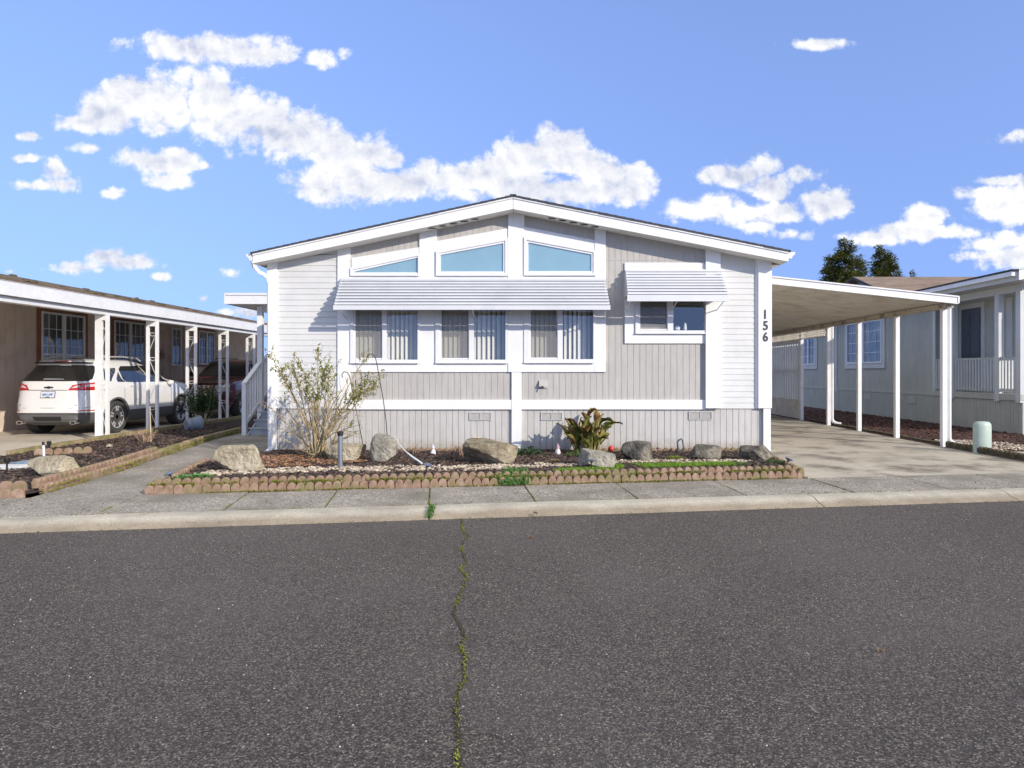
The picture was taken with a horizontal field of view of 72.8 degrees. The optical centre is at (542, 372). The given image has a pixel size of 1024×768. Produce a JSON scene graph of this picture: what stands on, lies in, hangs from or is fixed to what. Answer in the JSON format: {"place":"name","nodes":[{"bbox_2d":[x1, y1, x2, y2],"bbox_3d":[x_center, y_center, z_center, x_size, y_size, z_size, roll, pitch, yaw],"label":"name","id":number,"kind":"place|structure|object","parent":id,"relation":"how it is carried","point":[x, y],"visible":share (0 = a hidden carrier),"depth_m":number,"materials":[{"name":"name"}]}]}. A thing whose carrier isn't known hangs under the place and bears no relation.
{"place":"outdoors","nodes":[
{"label":"outdoors","id":0,"kind":"place"},
{"bbox_2d":[0,417,256,494],"bbox_3d":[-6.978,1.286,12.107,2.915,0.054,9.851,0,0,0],"label":"bark chips","id":1,"kind":"object","parent":0,"point":[128,437],"visible":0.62,"depth_m":11.99,"materials":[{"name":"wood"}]},
{"bbox_2d":[0,488,25,497],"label":"edging block","id":2,"kind":"object","parent":1,"relation":"on","point":[14,493],"depth_m":7.27,"materials":[{"name":"concrete"}]},
{"bbox_2d":[0,480,27,490],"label":"edging block","id":3,"kind":"object","parent":1,"relation":"on","point":[14,485],"depth_m":7.35,"materials":[{"name":"concrete"}]},
{"bbox_2d":[31,475,53,487],"bbox_3d":[-5.600,1.224,7.768,0.080,0.103,0.304,-1,0,-7],"label":"edging block","id":4,"kind":"object","parent":1,"relation":"on","point":[36,482],"depth_m":7.66,"materials":[{"name":"concrete"}]},
{"bbox_2d":[39,480,60,492],"bbox_3d":[-5.520,1.279,7.768,0.080,0.103,0.304,-1,0,-7],"label":"edging block","id":5,"kind":"object","parent":1,"relation":"on","point":[46,488],"depth_m":7.67,"materials":[{"name":"concrete"}]},
{"bbox_2d":[27,455,78,475],"bbox_3d":[-6.173,1.204,8.725,0.608,0.311,0.337,0,0,12],"label":"boulder","id":6,"kind":"object","parent":1,"relation":"on","point":[48,465],"visible":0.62,"depth_m":8.63,"materials":[{"name":"stone"}]},
{"bbox_2d":[130,429,157,441],"bbox_3d":[-7.485,1.188,12.992,0.439,0.237,0.423,0,0,36],"label":"dried plant","id":7,"kind":"object","parent":1,"relation":"on","point":[141,437],"visible":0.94,"depth_m":12.95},
{"bbox_2d":[183,415,203,429],"bbox_3d":[-7.914,1.172,15.680,0.370,0.370,0.315,0,3,38],"label":"flower pot","id":8,"kind":"object","parent":1,"relation":"on","point":[196,422],"visible":0.88,"depth_m":15.60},
{"bbox_2d":[180,382,220,425],"bbox_3d":[-8.282,0.772,16.757,0.910,1.091,0.749,0,0,-40],"label":"rose bush","id":9,"kind":"object","parent":1,"relation":"on","point":[206,400],"visible":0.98,"depth_m":16.71,"materials":[{"name":"green plant"}]},
{"bbox_2d":[0,406,264,455],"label":"neighbour driveway","id":10,"kind":"structure","parent":0,"point":[16,439],"depth_m":15.33,"materials":[{"name":"concrete"}]},
{"bbox_2d":[14,356,189,432],"bbox_3d":[-10.420,0.490,16.866,2.130,1.731,4.668,0,0,0],"label":"parked car","id":11,"kind":"object","parent":10,"relation":"on","point":[53,393],"visible":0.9,"depth_m":14.99,"materials":[{"name":"white paint"}]},
{"bbox_2d":[180,358,266,416],"bbox_3d":[-10.000,0.443,22.362,2.187,1.824,4.776,0,0,0],"label":"parked car","id":12,"kind":"object","parent":10,"relation":"on","point":[208,374],"visible":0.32,"depth_m":20.84,"materials":[{"name":"red paint"}]},
{"bbox_2d":[31,431,267,497],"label":"path","id":13,"kind":"structure","parent":0,"point":[129,481],"depth_m":9.24,"materials":[{"name":"concrete"}]},
{"bbox_2d":[42,428,248,491],"bbox_3d":[-6.099,1.282,11.533,0.294,0.100,8.015,0,0,-9],"label":"moss","id":14,"kind":"object","parent":13,"relation":"on","point":[76,483],"visible":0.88,"depth_m":9.63,"materials":[{"name":"plant"}]},
{"bbox_2d":[144,484,173,494],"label":"edging block","id":15,"kind":"structure","parent":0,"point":[157,489],"depth_m":7.49,"materials":[{"name":"concrete"}]},
{"bbox_2d":[287,482,313,490],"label":"edging block","id":16,"kind":"structure","parent":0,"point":[301,486],"depth_m":7.71,"materials":[{"name":"concrete"}]},
{"bbox_2d":[187,450,776,479],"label":"flower bed soil","id":17,"kind":"structure","parent":0,"point":[370,474],"depth_m":9.28,"materials":[{"name":"soil"}]},
{"bbox_2d":[153,478,181,486],"bbox_3d":[-4.115,1.213,7.592,0.299,0.103,0.062,-1,1,-8],"label":"edging block","id":18,"kind":"object","parent":17,"relation":"on","point":[166,481],"depth_m":7.57,"materials":[{"name":"concrete"}]},
{"bbox_2d":[173,472,215,478],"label":"strawberry plant","id":19,"kind":"object","parent":17,"relation":"on","point":[196,475],"visible":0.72,"depth_m":8.08,"materials":[{"name":"green plant"}]},
{"bbox_2d":[181,477,210,486],"bbox_3d":[-3.816,1.212,7.639,0.299,0.103,0.062,0,-1,-9],"label":"edging block","id":20,"kind":"object","parent":17,"relation":"on","point":[203,481],"depth_m":7.62,"materials":[{"name":"concrete"}]},
{"bbox_2d":[211,477,239,485],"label":"edging block","id":21,"kind":"structure","parent":17,"relation":"on","point":[222,480],"depth_m":7.66,"materials":[{"name":"concrete"}]},
{"bbox_2d":[213,444,264,471],"bbox_3d":[-3.821,1.108,8.800,0.601,0.404,0.471,0,0,0],"label":"boulder","id":22,"kind":"object","parent":17,"relation":"on","point":[247,458],"visible":0.83,"depth_m":8.62,"materials":[{"name":"stone"}]},
{"bbox_2d":[240,476,268,485],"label":"edging block","id":23,"kind":"structure","parent":17,"relation":"on","point":[254,479],"depth_m":7.70,"materials":[{"name":"concrete"}]},
{"bbox_2d":[259,482,286,491],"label":"edging block","id":24,"kind":"structure","parent":17,"relation":"on","point":[264,486],"depth_m":7.67,"materials":[{"name":"concrete"}]},
{"bbox_2d":[268,475,296,485],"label":"edging block","id":25,"kind":"structure","parent":17,"relation":"on","point":[281,478],"depth_m":7.75,"materials":[{"name":"concrete"}]},
{"bbox_2d":[212,454,370,466],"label":"leaf litter","id":26,"kind":"object","parent":17,"relation":"on","point":[291,458],"visible":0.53,"depth_m":9.56,"materials":[{"name":"plant"}]},
{"bbox_2d":[259,343,386,457],"bbox_3d":[-3.223,0.417,10.084,1.932,1.722,0.966,0,0,9],"label":"shrub","id":27,"kind":"object","parent":17,"relation":"on","point":[316,452],"visible":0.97,"depth_m":10.01,"materials":[{"name":"green plant"}]},
{"bbox_2d":[325,474,351,483],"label":"edging block","id":28,"kind":"structure","parent":17,"relation":"on","point":[347,477],"depth_m":7.85,"materials":[{"name":"concrete"}]},
{"bbox_2d":[337,431,343,467],"bbox_3d":[-2.582,1.024,8.832,0.090,0.553,0.090,0,0,0],"label":"tube light","id":29,"kind":"object","parent":17,"relation":"on","point":[340,448],"visible":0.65,"depth_m":8.80,"materials":[{"name":"black plastic"}]},
{"bbox_2d":[325,443,365,461],"bbox_3d":[-2.782,1.158,9.747,0.558,0.304,0.328,0,0,0],"label":"boulder","id":30,"kind":"object","parent":17,"relation":"on","point":[353,451],"visible":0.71,"depth_m":9.65,"materials":[{"name":"stone"}]},
{"bbox_2d":[352,474,378,483],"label":"edging block","id":31,"kind":"structure","parent":17,"relation":"on","point":[358,478],"depth_m":7.89,"materials":[{"name":"concrete"}]},
{"bbox_2d":[370,433,396,461],"bbox_3d":[-2.213,1.082,9.676,0.375,0.457,0.294,0,0,0],"label":"boulder","id":32,"kind":"object","parent":17,"relation":"on","point":[383,447],"visible":0.88,"depth_m":9.55,"materials":[{"name":"stone"}]},
{"bbox_2d":[433,472,458,481],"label":"edging block","id":33,"kind":"structure","parent":17,"relation":"on","point":[454,476],"depth_m":8.03,"materials":[{"name":"concrete"}]},
{"bbox_2d":[448,444,463,458],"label":"dried plant","id":34,"kind":"object","parent":17,"relation":"on","point":[455,452],"visible":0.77,"depth_m":9.99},
{"bbox_2d":[460,471,484,480],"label":"edging block","id":35,"kind":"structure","parent":17,"relation":"on","point":[465,475],"depth_m":8.07,"materials":[{"name":"concrete"}]},
{"bbox_2d":[147,468,800,485],"bbox_3d":[-0.520,1.218,8.093,7.671,0.069,0.080,0,0,-9],"label":"moss","id":36,"kind":"object","parent":17,"relation":"on","point":[430,478],"visible":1,"depth_m":8.05,"materials":[{"name":"plant"}]},
{"bbox_2d":[199,459,751,475],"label":"pebbles","id":37,"kind":"object","parent":17,"relation":"on","point":[499,466],"visible":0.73,"depth_m":8.87,"materials":[{"name":"gravel"}]},
{"bbox_2d":[180,449,781,479],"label":"bark chips","id":38,"kind":"object","parent":17,"relation":"on","point":[445,461],"visible":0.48,"depth_m":9.39,"materials":[{"name":"wood"}]},
{"bbox_2d":[462,438,517,463],"bbox_3d":[-0.716,1.106,9.432,0.753,0.408,0.480,0,0,0],"label":"boulder","id":39,"kind":"object","parent":17,"relation":"on","point":[486,450],"visible":0.92,"depth_m":9.25,"materials":[{"name":"stone"}]},
{"bbox_2d":[496,465,531,484],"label":"grass","id":40,"kind":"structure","parent":17,"relation":"on","point":[521,480],"depth_m":8.09,"materials":[{"name":"green plant"}]},
{"bbox_2d":[517,446,545,455],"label":"leafy plant","id":41,"kind":"object","parent":17,"relation":"on","point":[530,449],"visible":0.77,"depth_m":10.46,"materials":[{"name":"green plant"}]},
{"bbox_2d":[552,465,619,471],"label":"grass","id":42,"kind":"structure","parent":17,"relation":"on","point":[594,468],"depth_m":8.69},
{"bbox_2d":[556,408,622,453],"bbox_3d":[0.730,0.913,10.766,0.990,0.724,0.771,0,0,-21],"label":"broad leaved plant","id":43,"kind":"object","parent":17,"relation":"on","point":[587,434],"visible":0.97,"depth_m":10.64,"materials":[{"name":"green plant"}]},
{"bbox_2d":[578,448,615,467],"bbox_3d":[0.706,1.156,9.069,0.483,0.307,0.332,0,0,0],"label":"boulder","id":44,"kind":"object","parent":17,"relation":"on","point":[603,458],"visible":0.78,"depth_m":8.96,"materials":[{"name":"stone"}]},
{"bbox_2d":[611,468,635,476],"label":"edging block","id":45,"kind":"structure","parent":17,"relation":"on","point":[621,472],"depth_m":8.35,"materials":[{"name":"concrete"}]},
{"bbox_2d":[621,440,652,460],"bbox_3d":[1.333,1.136,9.763,0.468,0.348,0.367,0,0,0],"label":"boulder","id":46,"kind":"object","parent":17,"relation":"on","point":[637,450],"visible":0.77,"depth_m":9.67,"materials":[{"name":"stone"}]},
{"bbox_2d":[615,460,736,467],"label":"grass","id":47,"kind":"structure","parent":17,"relation":"on","point":[728,463],"depth_m":9.11,"materials":[{"name":"plant"}]},
{"bbox_2d":[688,444,721,458],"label":"boulder","id":48,"kind":"object","parent":17,"relation":"on","point":[704,451],"visible":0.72,"depth_m":9.90,"materials":[{"name":"stone"}]},
{"bbox_2d":[739,445,771,460],"bbox_3d":[2.998,1.169,9.755,0.445,0.282,0.349,0,0,0],"label":"boulder","id":49,"kind":"object","parent":17,"relation":"on","point":[757,452],"visible":0.85,"depth_m":9.65,"materials":[{"name":"stone"}]},
{"bbox_2d":[0,501,1023,767],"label":"road","id":50,"kind":"structure","parent":0,"point":[844,693],"depth_m":3.62,"materials":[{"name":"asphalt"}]},
{"bbox_2d":[452,518,469,767],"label":"moss","id":51,"kind":"object","parent":50,"relation":"on","point":[464,672],"visible":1,"depth_m":3.37,"materials":[{"name":"plant"}]},
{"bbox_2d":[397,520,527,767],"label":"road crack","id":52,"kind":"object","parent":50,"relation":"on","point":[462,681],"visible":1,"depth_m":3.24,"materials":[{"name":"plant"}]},
{"bbox_2d":[0,439,1017,531],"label":"moss","id":53,"kind":"object","parent":50,"relation":"on","point":[469,503],"visible":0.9,"depth_m":7.30,"materials":[{"name":"plant"}]},
{"bbox_2d":[0,488,1023,533],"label":"kerb","id":54,"kind":"structure","parent":50,"relation":"on","point":[98,522],"depth_m":6.84,"materials":[{"name":"concrete"}]},
{"bbox_2d":[3,498,1021,535],"bbox_3d":[0.203,1.394,6.821,10.924,0.038,0.209,0,0,-9],"label":"gutter grit","id":55,"kind":"object","parent":50,"relation":"on","point":[535,517],"visible":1,"depth_m":6.79,"materials":[{"name":"gravel"}]},
{"bbox_2d":[0,473,1023,516],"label":"sidewalk","id":56,"kind":"structure","parent":0,"point":[55,506],"depth_m":7.51,"materials":[{"name":"concrete"}]},
{"bbox_2d":[202,483,230,492],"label":"edging block","id":57,"kind":"structure","parent":56,"relation":"on","point":[215,487],"depth_m":7.58,"materials":[{"name":"concrete"}]},
{"bbox_2d":[314,481,340,490],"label":"edging block","id":58,"kind":"structure","parent":56,"relation":"on","point":[327,485],"depth_m":7.76,"materials":[{"name":"concrete"}]},
{"bbox_2d":[341,480,367,489],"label":"edging block","id":59,"kind":"structure","parent":56,"relation":"on","point":[363,484],"depth_m":7.80,"materials":[{"name":"concrete"}]},
{"bbox_2d":[368,480,394,488],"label":"edging block","id":60,"kind":"structure","parent":56,"relation":"on","point":[381,484],"depth_m":7.85,"materials":[{"name":"concrete"}]},
{"bbox_2d":[23,485,745,510],"bbox_3d":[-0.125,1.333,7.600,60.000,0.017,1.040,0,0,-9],"label":"joint moss","id":61,"kind":"object","parent":56,"relation":"on","point":[428,498],"visible":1,"depth_m":7.33,"materials":[{"name":"plant"}]},
{"bbox_2d":[173,484,202,493],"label":"edging block","id":62,"kind":"structure","parent":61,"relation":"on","point":[186,489],"depth_m":7.53,"materials":[{"name":"concrete"}]},
{"bbox_2d":[231,483,258,492],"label":"edging block","id":63,"kind":"structure","parent":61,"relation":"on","point":[237,487],"depth_m":7.62,"materials":[{"name":"concrete"}]},
{"bbox_2d":[447,478,472,486],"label":"edging block","id":64,"kind":"structure","parent":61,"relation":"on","point":[460,481],"depth_m":7.98,"materials":[{"name":"concrete"}]},
{"bbox_2d":[548,475,572,484],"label":"edging block","id":65,"kind":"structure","parent":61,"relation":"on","point":[553,480],"depth_m":8.16,"materials":[{"name":"concrete"}]},
{"bbox_2d":[572,475,596,483],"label":"edging block","id":66,"kind":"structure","parent":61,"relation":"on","point":[583,479],"depth_m":8.21,"materials":[{"name":"concrete"}]},
{"bbox_2d":[597,474,620,482],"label":"edging block","id":67,"kind":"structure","parent":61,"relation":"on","point":[609,478],"depth_m":8.25,"materials":[{"name":"concrete"}]},
{"bbox_2d":[644,473,667,481],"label":"edging block","id":68,"kind":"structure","parent":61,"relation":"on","point":[656,477],"depth_m":8.34,"materials":[{"name":"concrete"}]},
{"bbox_2d":[668,472,690,481],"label":"edging block","id":69,"kind":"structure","parent":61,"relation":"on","point":[680,476],"depth_m":8.38,"materials":[{"name":"concrete"}]},
{"bbox_2d":[691,472,714,480],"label":"edging block","id":70,"kind":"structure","parent":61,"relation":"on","point":[709,476],"depth_m":8.43,"materials":[{"name":"concrete"}]},
{"bbox_2d":[714,472,736,480],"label":"edging block","id":71,"kind":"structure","parent":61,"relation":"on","point":[726,476],"depth_m":8.48,"materials":[{"name":"concrete"}]},
{"bbox_2d":[759,471,781,479],"bbox_3d":[2.820,1.273,8.596,0.290,0.104,0.062,0,-1,-8],"label":"edging block","id":72,"kind":"object","parent":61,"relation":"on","point":[771,474],"depth_m":8.57,"materials":[{"name":"concrete"}]},
{"bbox_2d":[395,479,420,487],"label":"edging block","id":73,"kind":"structure","parent":56,"relation":"on","point":[407,483],"depth_m":7.89,"materials":[{"name":"concrete"}]},
{"bbox_2d":[421,478,446,487],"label":"edging block","id":74,"kind":"structure","parent":56,"relation":"on","point":[433,482],"depth_m":7.94,"materials":[{"name":"concrete"}]},
{"bbox_2d":[473,477,497,486],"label":"edging block","id":75,"kind":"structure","parent":56,"relation":"on","point":[484,481],"depth_m":8.03,"materials":[{"name":"concrete"}]},
{"bbox_2d":[201,476,805,492],"bbox_3d":[-0.220,1.309,8.077,7.128,0.050,0.085,0,0,-9],"label":"moss","id":76,"kind":"object","parent":56,"relation":"on","point":[495,485],"visible":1,"depth_m":8.06,"materials":[{"name":"plant"}]},
{"bbox_2d":[523,476,547,485],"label":"edging block","id":77,"kind":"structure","parent":56,"relation":"on","point":[542,480],"depth_m":8.12,"materials":[{"name":"concrete"}]},
{"bbox_2d":[620,474,644,482],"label":"edging block","id":78,"kind":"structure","parent":56,"relation":"on","point":[626,478],"depth_m":8.30,"materials":[{"name":"concrete"}]},
{"bbox_2d":[737,472,759,479],"bbox_3d":[2.528,1.279,8.551,0.290,0.104,0.062,0,-1,-10],"label":"edging block","id":79,"kind":"object","parent":56,"relation":"on","point":[745,475],"depth_m":8.52,"materials":[{"name":"concrete"}]},
{"bbox_2d":[782,470,803,478],"bbox_3d":[3.109,1.278,8.640,0.290,0.103,0.062,0,1,-10],"label":"edging block","id":80,"kind":"object","parent":56,"relation":"on","point":[796,474],"depth_m":8.61,"materials":[{"name":"concrete"}]},
{"bbox_2d":[0,0,1023,355],"label":"sky","id":81,"kind":"structure","parent":0,"point":[148,148],"materials":[{"name":"blue"}]},
{"bbox_2d":[246,194,794,451],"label":"house","id":82,"kind":"structure","parent":0,"point":[521,321],"depth_m":11.29,"materials":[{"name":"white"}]},
{"bbox_2d":[224,293,267,434],"bbox_3d":[-5.661,-0.188,17.394,2.382,3.035,5.812,0,0,0],"label":"porch","id":83,"kind":"object","parent":82,"relation":"attached to","point":[254,390],"visible":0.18,"depth_m":14.94,"materials":[{"name":"white paint"}]},
{"bbox_2d":[350,254,418,275],"bbox_3d":[-2.569,-1.743,11.269,1.113,0.356,0.062,0,0,0],"label":"window","id":84,"kind":"structure","parent":82,"relation":"in","point":[353,270],"depth_m":11.24,"materials":[{"name":"white plastic"}]},
{"bbox_2d":[350,310,418,362],"bbox_3d":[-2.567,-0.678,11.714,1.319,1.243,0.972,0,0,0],"label":"window","id":85,"kind":"structure","parent":82,"relation":"in","point":[394,334],"depth_m":11.42,"materials":[{"name":"white plastic"}]},
{"bbox_2d":[435,310,507,362],"bbox_3d":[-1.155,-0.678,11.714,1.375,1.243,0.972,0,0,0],"label":"window","id":86,"kind":"structure","parent":82,"relation":"in","point":[460,337],"depth_m":11.43,"materials":[{"name":"glass"}]},
{"bbox_2d":[436,238,507,275],"bbox_3d":[-1.153,-1.873,11.269,1.163,0.617,0.062,0,0,0],"label":"window","id":87,"kind":"structure","parent":82,"relation":"in","point":[504,241],"depth_m":11.24,"materials":[{"name":"white plastic"}]},
{"bbox_2d":[524,310,594,362],"bbox_3d":[0.266,-0.680,11.714,1.350,1.239,0.972,0,0,0],"label":"window","id":88,"kind":"structure","parent":82,"relation":"in","point":[550,336],"depth_m":11.43,"materials":[{"name":"white plastic"}]},
{"bbox_2d":[524,237,595,275],"bbox_3d":[0.276,-1.882,11.269,1.169,0.626,0.062,0,0,0],"label":"window","id":89,"kind":"structure","parent":82,"relation":"in","point":[526,240],"depth_m":11.24,"materials":[{"name":"white plastic"}]},
{"bbox_2d":[635,302,705,333],"bbox_3d":[2.069,-0.974,11.714,1.336,0.878,0.972,0,0,0],"label":"window","id":90,"kind":"structure","parent":82,"relation":"in","point":[650,317],"depth_m":12.20,"materials":[{"name":"white plastic"}]},
{"bbox_2d":[772,276,960,446],"bbox_3d":[5.574,-0.188,17.725,3.747,3.037,11.350,0,0,0],"label":"carport","id":91,"kind":"object","parent":82,"relation":"attached to","point":[800,305],"visible":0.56,"depth_m":13.87,"materials":[{"name":"white metal"}]},
{"bbox_2d":[25,417,1022,497],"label":"yard","id":92,"kind":"structure","parent":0,"point":[32,495],"depth_m":7.89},
{"bbox_2d":[0,274,266,435],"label":"neighbour house","id":93,"kind":"structure","parent":92,"relation":"on","point":[41,320],"depth_m":16.97,"materials":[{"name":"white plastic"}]},
{"bbox_2d":[36,307,87,364],"bbox_3d":[-12.373,-0.670,17.910,0.055,1.940,1.880,0,0,0],"label":"window","id":94,"kind":"structure","parent":93,"relation":"in","point":[58,332],"depth_m":17.82,"materials":[{"name":"white glass"}]},
{"bbox_2d":[110,317,147,365],"bbox_3d":[-12.373,-0.670,20.800,0.055,1.940,1.860,0,0,0],"label":"window","id":95,"kind":"structure","parent":93,"relation":"in","point":[127,336],"depth_m":20.74,"materials":[{"name":"white glass"}]},
{"bbox_2d":[170,326,181,366],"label":"window","id":96,"kind":"structure","parent":93,"relation":"in","point":[175,332],"depth_m":23.39,"materials":[{"name":"white glass"}]},
{"bbox_2d":[197,328,214,366],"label":"window","id":97,"kind":"structure","parent":93,"relation":"in","point":[205,337],"depth_m":25.45,"materials":[{"name":"white glass"}]},
{"bbox_2d":[817,254,842,281],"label":"conifer tree","id":98,"kind":"object","parent":92,"relation":"on","point":[826,276],"visible":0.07,"depth_m":45.80,"materials":[{"name":"green plant"}]},
{"bbox_2d":[823,237,867,283],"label":"conifer tree","id":99,"kind":"object","parent":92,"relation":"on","point":[847,271],"visible":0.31,"depth_m":43.82,"materials":[{"name":"green plant"}]},
{"bbox_2d":[868,244,888,276],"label":"conifer tree","id":100,"kind":"object","parent":92,"relation":"on","point":[879,263],"visible":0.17,"depth_m":51.88,"materials":[{"name":"green plant"}]},
{"bbox_2d":[877,249,899,276],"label":"conifer tree","id":101,"kind":"object","parent":92,"relation":"on","point":[890,261],"visible":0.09,"depth_m":49.77,"materials":[{"name":"green plant"}]},
{"bbox_2d":[771,415,1023,478],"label":"driveway","id":102,"kind":"structure","parent":0,"point":[814,450],"depth_m":10.99,"materials":[{"name":"concrete"}]},
{"bbox_2d":[771,406,1023,461],"bbox_3d":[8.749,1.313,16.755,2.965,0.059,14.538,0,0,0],"label":"bark chips","id":103,"kind":"object","parent":0,"point":[935,429],"visible":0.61,"depth_m":16.71,"materials":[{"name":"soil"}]},
{"bbox_2d":[771,328,825,418],"bbox_3d":[7.120,0.086,20.229,0.100,2.407,5.657,0,0,0],"label":"slatted fence","id":104,"kind":"object","parent":103,"relation":"on","point":[783,404],"visible":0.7,"depth_m":20.23,"materials":[{"name":"white wood"}]},
{"bbox_2d":[934,439,1023,450],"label":"pebbles","id":105,"kind":"object","parent":103,"relation":"on","point":[968,442],"visible":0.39,"depth_m":12.45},
{"bbox_2d":[973,421,991,454],"bbox_3d":[7.214,1.073,11.388,0.292,0.535,0.216,0,0,0],"label":"utility pedestal","id":106,"kind":"object","parent":103,"relation":"on","point":[982,433],"visible":0.77,"depth_m":11.30,"materials":[{"name":"green plastic"}]},
{"bbox_2d":[772,269,1023,434],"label":"neighbour house","id":107,"kind":"structure","parent":0,"point":[987,348],"depth_m":17.86,"materials":[{"name":"grey wood"}]},
{"bbox_2d":[804,329,817,368],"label":"window","id":108,"kind":"structure","parent":107,"relation":"in","point":[810,345],"depth_m":26.31,"materials":[{"name":"white glass"}]},
{"bbox_2d":[845,319,884,368],"bbox_3d":[10.168,-0.945,22.000,0.055,1.650,2.720,0,0,0],"label":"window","id":109,"kind":"structure","parent":107,"relation":"in","point":[873,332],"depth_m":21.70,"materials":[{"name":"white glass"}]},
{"bbox_2d":[961,307,980,390],"bbox_3d":[10.778,-0.570,17.490,0.079,2.080,0.820,0,0,0],"label":"door","id":110,"kind":"structure","parent":107,"relation":"in","point":[970,318],"depth_m":17.48,"materials":[{"name":"grey glass"}]},
{"bbox_2d":[846,277,972,290],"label":"roof","id":111,"kind":"structure","parent":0,"point":[909,283],"depth_m":29.55,"materials":[{"name":"brown"}]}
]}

